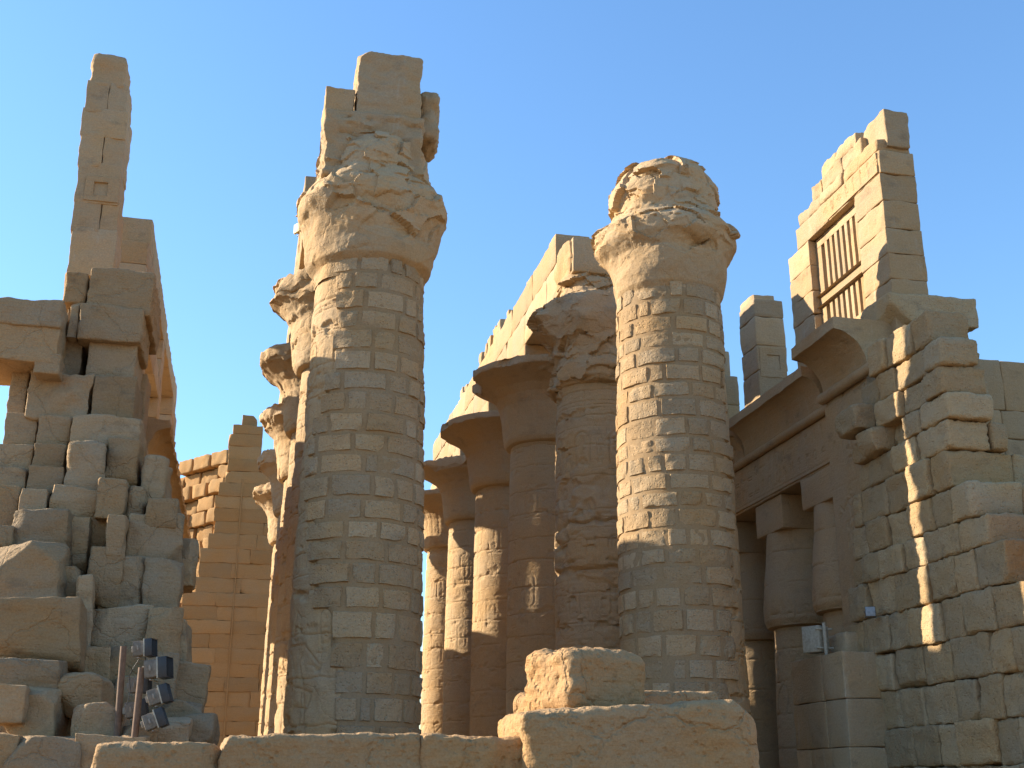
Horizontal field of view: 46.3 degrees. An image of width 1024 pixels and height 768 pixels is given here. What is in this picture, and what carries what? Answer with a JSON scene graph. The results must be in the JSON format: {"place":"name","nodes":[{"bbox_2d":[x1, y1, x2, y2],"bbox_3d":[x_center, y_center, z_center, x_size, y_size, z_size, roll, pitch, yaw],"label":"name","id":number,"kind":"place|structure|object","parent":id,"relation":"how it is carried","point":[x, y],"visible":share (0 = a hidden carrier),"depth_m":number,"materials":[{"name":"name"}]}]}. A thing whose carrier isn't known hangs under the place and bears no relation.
{"place":"outdoors","nodes":[
{"label":"outdoors","id":0,"kind":"place"},
{"bbox_2d":[0,0,1023,728],"label":"sky","id":1,"kind":"structure","parent":0,"point":[543,104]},
{"bbox_3d":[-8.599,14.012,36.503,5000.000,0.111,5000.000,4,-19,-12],"label":"ground","id":2,"kind":"structure","parent":0,"visible":0},
{"bbox_2d":[0,732,22,767],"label":"stone block","id":3,"kind":"structure","parent":2,"relation":"on","point":[9,743],"depth_m":23.10,"materials":[{"name":"stone"}]},
{"bbox_2d":[3,686,67,736],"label":"stone block","id":4,"kind":"structure","parent":3,"relation":"on","point":[46,715],"depth_m":24.87,"materials":[{"name":"stone"}]},
{"bbox_2d":[0,683,30,725],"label":"stone block","id":5,"kind":"structure","parent":4,"relation":"on","point":[14,702],"depth_m":24.44,"materials":[{"name":"stone"}]},
{"bbox_2d":[0,657,69,688],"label":"stone block","id":6,"kind":"structure","parent":4,"relation":"on","point":[45,673],"depth_m":25.38,"materials":[{"name":"stone"}]},
{"bbox_2d":[0,596,87,672],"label":"stone block","id":7,"kind":"structure","parent":6,"relation":"on","point":[51,628],"depth_m":26.65,"materials":[{"name":"stone"}]},
{"bbox_2d":[0,540,72,597],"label":"stone block","id":8,"kind":"structure","parent":7,"relation":"on","point":[32,569],"depth_m":28.70,"materials":[{"name":"stone"}]},
{"bbox_2d":[12,508,74,550],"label":"stone block","id":9,"kind":"structure","parent":8,"relation":"on","point":[49,525],"depth_m":30.20,"materials":[{"name":"stone"}]},
{"bbox_2d":[65,566,84,596],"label":"stone block","id":10,"kind":"structure","parent":8,"relation":"on","point":[73,573],"depth_m":29.37,"materials":[{"name":"stone"}]},
{"bbox_2d":[71,516,91,574],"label":"stone block","id":11,"kind":"structure","parent":10,"relation":"on","point":[81,536],"depth_m":30.67,"materials":[{"name":"stone"}]},
{"bbox_2d":[76,574,94,645],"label":"stone block","id":12,"kind":"structure","parent":7,"relation":"on","point":[85,588],"depth_m":28.60,"materials":[{"name":"stone"}]},
{"bbox_2d":[3,735,81,767],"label":"stone block","id":13,"kind":"structure","parent":2,"relation":"on","point":[39,751],"depth_m":23.08,"materials":[{"name":"stone"}]},
{"bbox_2d":[0,268,180,732],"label":"ruined wall","id":14,"kind":"structure","parent":2,"relation":"on","point":[73,363],"depth_m":32.83,"materials":[{"name":"stone"}]},
{"bbox_2d":[75,733,149,767],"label":"stone block","id":15,"kind":"structure","parent":2,"relation":"on","point":[88,742],"depth_m":23.35,"materials":[{"name":"stone"}]},
{"bbox_2d":[70,702,130,736],"bbox_3d":[-8.605,7.155,25.128,1.127,0.865,1.552,4,-19,-12],"label":"stone block","id":16,"kind":"object","parent":15,"relation":"on","point":[98,718],"depth_m":24.49,"materials":[{"name":"stone"}]},
{"bbox_2d":[57,672,114,718],"bbox_3d":[-9.254,6.835,26.211,1.028,1.018,1.710,1,-19,-4],"label":"stone block","id":17,"kind":"object","parent":16,"relation":"on","point":[77,688],"depth_m":25.51,"materials":[{"name":"stone"}]},
{"bbox_2d":[113,646,126,735],"bbox_3d":[-8.030,6.960,24.422,0.227,3.174,0.150,4,-19,-12],"label":"wooden pole","id":18,"kind":"object","parent":15,"relation":"on","point":[119,696],"visible":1,"depth_m":24.58,"materials":[{"name":"brown wood"}]},
{"bbox_2d":[122,698,148,720],"bbox_3d":[-7.720,6.685,24.593,0.532,0.436,0.427,4,-19,-12],"label":"floodlight","id":19,"kind":"object","parent":18,"relation":"attached to","point":[128,711],"visible":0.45,"depth_m":24.44,"materials":[{"name":"grey metal"}]},
{"bbox_2d":[127,677,151,694],"bbox_3d":[-7.705,6.228,24.747,0.478,0.405,0.404,0,-19,-1],"label":"floodlight","id":20,"kind":"object","parent":18,"relation":"attached to","point":[147,684],"visible":0.43,"depth_m":24.60,"materials":[{"name":"grey metal"}]},
{"bbox_2d":[131,667,143,736],"bbox_3d":[-7.520,7.026,23.870,0.150,2.692,0.150,4,-19,-12],"label":"wooden pole","id":21,"kind":"object","parent":15,"relation":"on","point":[137,706],"visible":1,"depth_m":24.03,"materials":[{"name":"brown wood"}]},
{"bbox_2d":[131,638,157,659],"bbox_3d":[-7.534,5.422,24.519,0.478,0.404,0.404,-1,-19,3],"label":"floodlight","id":22,"kind":"object","parent":21,"relation":"attached to","point":[147,647],"visible":1,"depth_m":24.39,"materials":[{"name":"grey metal"}]},
{"bbox_2d":[124,659,138,706],"bbox_3d":[-7.719,6.094,24.378,0.307,0.940,0.080,-11,-21,30],"label":"cable","id":23,"kind":"object","parent":22,"relation":"hanging from","point":[129,682],"visible":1,"depth_m":24.43,"materials":[{"name":"black rubber"}]},
{"bbox_2d":[140,707,169,731],"bbox_3d":[-7.106,6.685,23.871,0.556,0.483,0.430,4,-19,-12],"label":"floodlight","id":24,"kind":"object","parent":21,"relation":"attached to","point":[157,718],"visible":1,"depth_m":23.71,"materials":[{"name":"grey metal"}]},
{"bbox_2d":[142,656,173,681],"bbox_3d":[-7.214,5.796,24.360,0.573,0.484,0.478,-1,-19,4],"label":"floodlight","id":25,"kind":"object","parent":21,"relation":"attached to","point":[161,667],"visible":1,"depth_m":24.20,"materials":[{"name":"grey metal"}]},
{"bbox_2d":[145,683,173,707],"bbox_3d":[-7.101,6.268,24.114,0.531,0.474,0.423,1,-19,-4],"label":"floodlight","id":26,"kind":"object","parent":21,"relation":"attached to","point":[160,694],"visible":1,"depth_m":23.97,"materials":[{"name":"grey metal"}]},
{"bbox_2d":[121,725,159,741],"bbox_3d":[-7.804,7.353,24.941,0.946,0.600,1.387,4,-19,-12],"label":"stone block","id":27,"kind":"object","parent":15,"relation":"on","point":[127,729],"depth_m":24.44,"materials":[{"name":"stone"}]},
{"bbox_2d":[179,450,228,607],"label":"rubble wall","id":28,"kind":"structure","parent":2,"relation":"on","point":[205,474],"depth_m":102.06,"materials":[{"name":"beige stone"}]},
{"bbox_2d":[182,415,272,746],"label":"wall","id":29,"kind":"structure","parent":2,"relation":"on","point":[225,605],"depth_m":89.23,"materials":[{"name":"beige stone"}]},
{"bbox_2d":[253,482,277,735],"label":"papyrus column","id":30,"kind":"structure","parent":2,"relation":"on","point":[262,497],"depth_m":74.04,"materials":[{"name":"stone"}]},
{"bbox_2d":[257,449,283,734],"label":"papyrus column","id":31,"kind":"structure","parent":2,"relation":"on","point":[267,462],"depth_m":66.20,"materials":[{"name":"stone"}]},
{"bbox_2d":[259,403,290,734],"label":"papyrus column","id":32,"kind":"structure","parent":2,"relation":"on","point":[271,419],"depth_m":58.46,"materials":[{"name":"stone"}]},
{"bbox_2d":[260,342,300,733],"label":"papyrus column","id":33,"kind":"structure","parent":2,"relation":"on","point":[277,368],"depth_m":50.64,"materials":[{"name":"stone"}]},
{"bbox_2d":[269,268,314,732],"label":"papyrus column","id":34,"kind":"structure","parent":2,"relation":"on","point":[291,302],"depth_m":42.94,"materials":[{"name":"stone"}]},
{"bbox_2d":[274,176,315,448],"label":"architrave","id":35,"kind":"object","parent":34,"relation":"on","point":[310,181],"visible":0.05,"depth_m":45.77,"materials":[{"name":"stone"}]},
{"bbox_2d":[294,223,299,236],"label":"floodlight","id":36,"kind":"object","parent":35,"relation":"attached to","point":[296,229],"visible":0.4,"depth_m":47.79,"materials":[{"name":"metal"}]},
{"bbox_2d":[283,131,447,733],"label":"papyrus column","id":37,"kind":"structure","parent":2,"relation":"on","point":[371,215],"depth_m":33.66,"materials":[{"name":"stone"}]},
{"bbox_2d":[316,108,425,179],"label":"architrave block","id":38,"kind":"structure","parent":37,"relation":"on","point":[338,127],"depth_m":36.97,"materials":[{"name":"stone"}]},
{"bbox_2d":[319,86,354,154],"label":"architrave block","id":39,"kind":"structure","parent":38,"relation":"on","point":[339,99],"depth_m":37.29,"materials":[{"name":"stone"}]},
{"bbox_2d":[353,51,422,118],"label":"architrave block","id":40,"kind":"structure","parent":38,"relation":"on","point":[386,84],"depth_m":37.77,"materials":[{"name":"stone"}]},
{"bbox_2d":[421,92,439,162],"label":"architrave block","id":41,"kind":"structure","parent":38,"relation":"on","point":[430,111],"depth_m":38.28,"materials":[{"name":"stone"}]},
{"bbox_2d":[420,484,448,733],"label":"papyrus column","id":42,"kind":"structure","parent":2,"relation":"on","point":[436,532],"depth_m":74.63,"materials":[{"name":"stone"}]},
{"bbox_2d":[423,448,475,735],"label":"papyrus column","id":43,"kind":"structure","parent":2,"relation":"on","point":[447,477],"depth_m":66.89,"materials":[{"name":"stone"}]},
{"bbox_2d":[440,401,510,736],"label":"papyrus column","id":44,"kind":"structure","parent":2,"relation":"on","point":[476,438],"depth_m":59.16,"materials":[{"name":"stone"}]},
{"bbox_2d":[433,234,608,459],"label":"architrave","id":45,"kind":"object","parent":44,"relation":"on","point":[512,336],"visible":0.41,"depth_m":54.48,"materials":[{"name":"stone"}]},
{"bbox_2d":[472,345,557,714],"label":"papyrus column","id":46,"kind":"structure","parent":2,"relation":"on","point":[513,390],"depth_m":51.77,"materials":[{"name":"stone"}]},
{"bbox_2d":[526,270,620,649],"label":"papyrus column","id":47,"kind":"structure","parent":2,"relation":"on","point":[572,327],"depth_m":44.07,"materials":[{"name":"stone"}]},
{"bbox_2d":[554,240,586,291],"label":"architrave block","id":48,"kind":"structure","parent":47,"relation":"on","point":[563,268],"depth_m":47.52,"materials":[{"name":"stone"}]},
{"bbox_2d":[591,155,750,714],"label":"papyrus column","id":49,"kind":"structure","parent":2,"relation":"on","point":[664,245],"depth_m":36.03,"materials":[{"name":"stone"}]},
{"bbox_2d":[736,521,779,767],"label":"bud column","id":50,"kind":"structure","parent":2,"relation":"on","point":[760,648],"depth_m":47.07,"materials":[{"name":"stone"}]},
{"bbox_2d":[729,366,829,521],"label":"entablature","id":51,"kind":"structure","parent":50,"relation":"on","point":[778,438],"depth_m":43.83,"materials":[{"name":"stone"}]},
{"bbox_2d":[724,351,739,418],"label":"clerestory pier","id":52,"kind":"structure","parent":51,"relation":"on","point":[732,388],"depth_m":53.39,"materials":[{"name":"stone"}]},
{"bbox_2d":[739,295,787,406],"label":"clerestory pier","id":53,"kind":"structure","parent":51,"relation":"on","point":[763,349],"depth_m":49.23,"materials":[{"name":"stone"}]},
{"bbox_2d":[788,109,928,367],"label":"clerestory wall","id":54,"kind":"structure","parent":51,"relation":"on","point":[859,242],"depth_m":41.04,"materials":[{"name":"stone"}]},
{"bbox_2d":[756,494,823,767],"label":"bud column","id":55,"kind":"structure","parent":2,"relation":"on","point":[785,525],"depth_m":43.29,"materials":[{"name":"stone"}]},
{"bbox_2d":[800,466,844,635],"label":"bud column","id":56,"kind":"structure","parent":2,"relation":"on","point":[816,494],"depth_m":39.87,"materials":[{"name":"stone"}]},
{"bbox_2d":[790,651,890,767],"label":"stone pier","id":57,"kind":"structure","parent":2,"relation":"on","point":[839,718],"depth_m":34.56,"materials":[{"name":"stone"}]},
{"bbox_2d":[801,622,833,654],"bbox_3d":[9.247,7.756,36.232,0.622,0.976,0.858,16,-24,-39],"label":"lamp box","id":58,"kind":"object","parent":57,"relation":"on","point":[815,639],"visible":0.98,"depth_m":36.13,"materials":[{"name":"white paint"}]},
{"bbox_2d":[828,632,858,653],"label":"stone block","id":59,"kind":"structure","parent":57,"relation":"on","point":[844,641],"depth_m":35.87,"materials":[{"name":"stone"}]},
{"bbox_2d":[791,317,891,631],"bbox_3d":[11.527,5.756,36.802,3.377,15.756,3.963,4,-19,-12],"label":"vestibule corner","id":60,"kind":"object","parent":2,"relation":"on","point":[831,353],"visible":0.28,"depth_m":38.52,"materials":[{"name":"stone"}]},
{"bbox_2d":[864,606,875,617],"bbox_3d":[10.315,6.587,34.545,0.331,0.309,0.278,-2,-19,7],"label":"floodlight","id":61,"kind":"object","parent":60,"relation":"attached to","point":[869,612],"visible":1,"depth_m":34.42,"materials":[{"name":"grey metal"}]},
{"bbox_2d":[835,292,1023,767],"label":"ruined pylon","id":62,"kind":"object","parent":2,"relation":"on","point":[938,540],"visible":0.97,"depth_m":32.41,"materials":[{"name":"stone"}]},
{"bbox_2d":[979,359,1023,455],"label":"wall","id":63,"kind":"structure","parent":2,"relation":"on","point":[1004,380],"depth_m":45.24,"materials":[{"name":"stone"}]},
{"bbox_3d":[-12.328,9.753,27.127,9.356,2.064,6.479,4,-19,-12],"label":"stone footing","id":64,"kind":"object","parent":2,"relation":"on","visible":0},
{"bbox_2d":[66,718,71,736],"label":"stone block","id":65,"kind":"structure","parent":64,"relation":"on","point":[68,733],"depth_m":25.97,"materials":[{"name":"stone"}]},
{"bbox_2d":[85,646,110,679],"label":"stone block","id":66,"kind":"structure","parent":65,"relation":"on","point":[97,660],"depth_m":27.82,"materials":[{"name":"stone"}]},
{"bbox_2d":[91,604,153,646],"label":"stone block","id":67,"kind":"structure","parent":66,"relation":"on","point":[120,626],"depth_m":28.91,"materials":[{"name":"stone"}]},
{"bbox_2d":[87,545,124,608],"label":"stone block","id":68,"kind":"structure","parent":67,"relation":"on","point":[105,571],"depth_m":29.75,"materials":[{"name":"stone"}]},
{"bbox_2d":[49,484,106,550],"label":"stone block","id":69,"kind":"structure","parent":68,"relation":"on","point":[77,501],"depth_m":31.21,"materials":[{"name":"stone"}]},
{"bbox_2d":[98,556,145,608],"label":"stone block","id":70,"kind":"structure","parent":67,"relation":"on","point":[130,593],"depth_m":29.92,"materials":[{"name":"stone"}]},
{"bbox_2d":[113,675,148,724],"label":"stone block","id":71,"kind":"structure","parent":64,"relation":"on","point":[126,695],"depth_m":26.65,"materials":[{"name":"stone"}]},
{"bbox_2d":[110,646,145,682],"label":"stone block","id":72,"kind":"structure","parent":71,"relation":"on","point":[131,660],"depth_m":27.95,"materials":[{"name":"stone"}]},
{"bbox_2d":[157,717,192,742],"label":"stone block","id":73,"kind":"structure","parent":64,"relation":"on","point":[178,729],"depth_m":25.50,"materials":[{"name":"stone"}]},
{"bbox_2d":[183,713,219,744],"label":"stone block","id":74,"kind":"structure","parent":73,"relation":"on","point":[206,727],"depth_m":26.55,"materials":[{"name":"stone"}]},
{"bbox_2d":[162,699,203,716],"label":"stone block","id":75,"kind":"structure","parent":74,"relation":"on","point":[178,708],"depth_m":27.53,"materials":[{"name":"stone"}]},
{"bbox_2d":[146,652,180,712],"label":"stone block","id":76,"kind":"structure","parent":75,"relation":"on","point":[176,660],"depth_m":27.87,"materials":[{"name":"stone"}]},
{"bbox_2d":[144,607,183,653],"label":"stone block","id":77,"kind":"structure","parent":76,"relation":"on","point":[164,627],"depth_m":28.96,"materials":[{"name":"stone"}]},
{"bbox_2d":[141,557,184,607],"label":"stone block","id":78,"kind":"structure","parent":77,"relation":"on","point":[163,582],"depth_m":30.02,"materials":[{"name":"stone"}]},
{"bbox_2d":[125,513,184,562],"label":"stone block","id":79,"kind":"structure","parent":78,"relation":"on","point":[143,539],"depth_m":30.87,"materials":[{"name":"stone"}]},
{"bbox_2d":[182,538,198,593],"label":"stone block","id":80,"kind":"structure","parent":78,"relation":"on","point":[190,552],"depth_m":31.78,"materials":[{"name":"stone"}]},
{"bbox_2d":[176,661,210,711],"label":"stone block","id":81,"kind":"structure","parent":75,"relation":"on","point":[192,680],"depth_m":28.32,"materials":[{"name":"stone"}]},
{"bbox_2d":[180,619,191,661],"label":"stone block","id":82,"kind":"structure","parent":81,"relation":"on","point":[186,647],"depth_m":29.42,"materials":[{"name":"stone"}]},
{"bbox_3d":[-0.820,5.583,13.105,7.532,1.011,2.368,4,-19,-12],"label":"wall footing","id":83,"kind":"object","parent":2,"relation":"on","visible":0},
{"bbox_2d":[91,741,221,767],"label":"wall block","id":84,"kind":"structure","parent":83,"relation":"on","point":[143,754],"depth_m":11.96,"materials":[{"name":"stone"}]},
{"bbox_2d":[217,732,420,767],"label":"wall block","id":85,"kind":"structure","parent":83,"relation":"on","point":[348,750],"depth_m":12.37,"materials":[{"name":"stone"}]},
{"bbox_2d":[420,733,521,767],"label":"wall block","id":86,"kind":"structure","parent":83,"relation":"on","point":[438,750],"depth_m":12.66,"materials":[{"name":"stone"}]},
{"bbox_2d":[498,699,759,767],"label":"wall block","id":87,"kind":"structure","parent":83,"relation":"on","point":[720,733],"depth_m":12.85,"materials":[{"name":"stone"}]},
{"bbox_2d":[513,692,528,712],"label":"stone block","id":88,"kind":"structure","parent":87,"relation":"on","point":[519,704],"depth_m":14.69,"materials":[{"name":"stone"}]},
{"bbox_2d":[524,646,645,710],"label":"stone block","id":89,"kind":"structure","parent":87,"relation":"on","point":[572,677],"depth_m":13.48,"materials":[{"name":"stone"}]},
{"bbox_2d":[644,690,717,704],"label":"stone block","id":90,"kind":"structure","parent":87,"relation":"on","point":[660,697],"depth_m":14.70,"materials":[{"name":"stone"}]},
{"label":"bud column","id":91,"kind":"object","parent":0,"visible":0},
{"bbox_2d":[146,418,190,538],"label":"entablature","id":92,"kind":"structure","parent":91,"relation":"on","point":[159,437],"depth_m":51.90,"materials":[{"name":"stone"}]},
{"bbox_2d":[67,53,131,277],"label":"clerestory pier","id":93,"kind":"structure","parent":92,"relation":"on","point":[97,224],"depth_m":40.80,"materials":[{"name":"stone"}]},
{"bbox_2d":[119,217,176,441],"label":"clerestory wall","id":94,"kind":"structure","parent":92,"relation":"on","point":[139,253],"depth_m":54.71,"materials":[{"name":"stone"}]}
]}

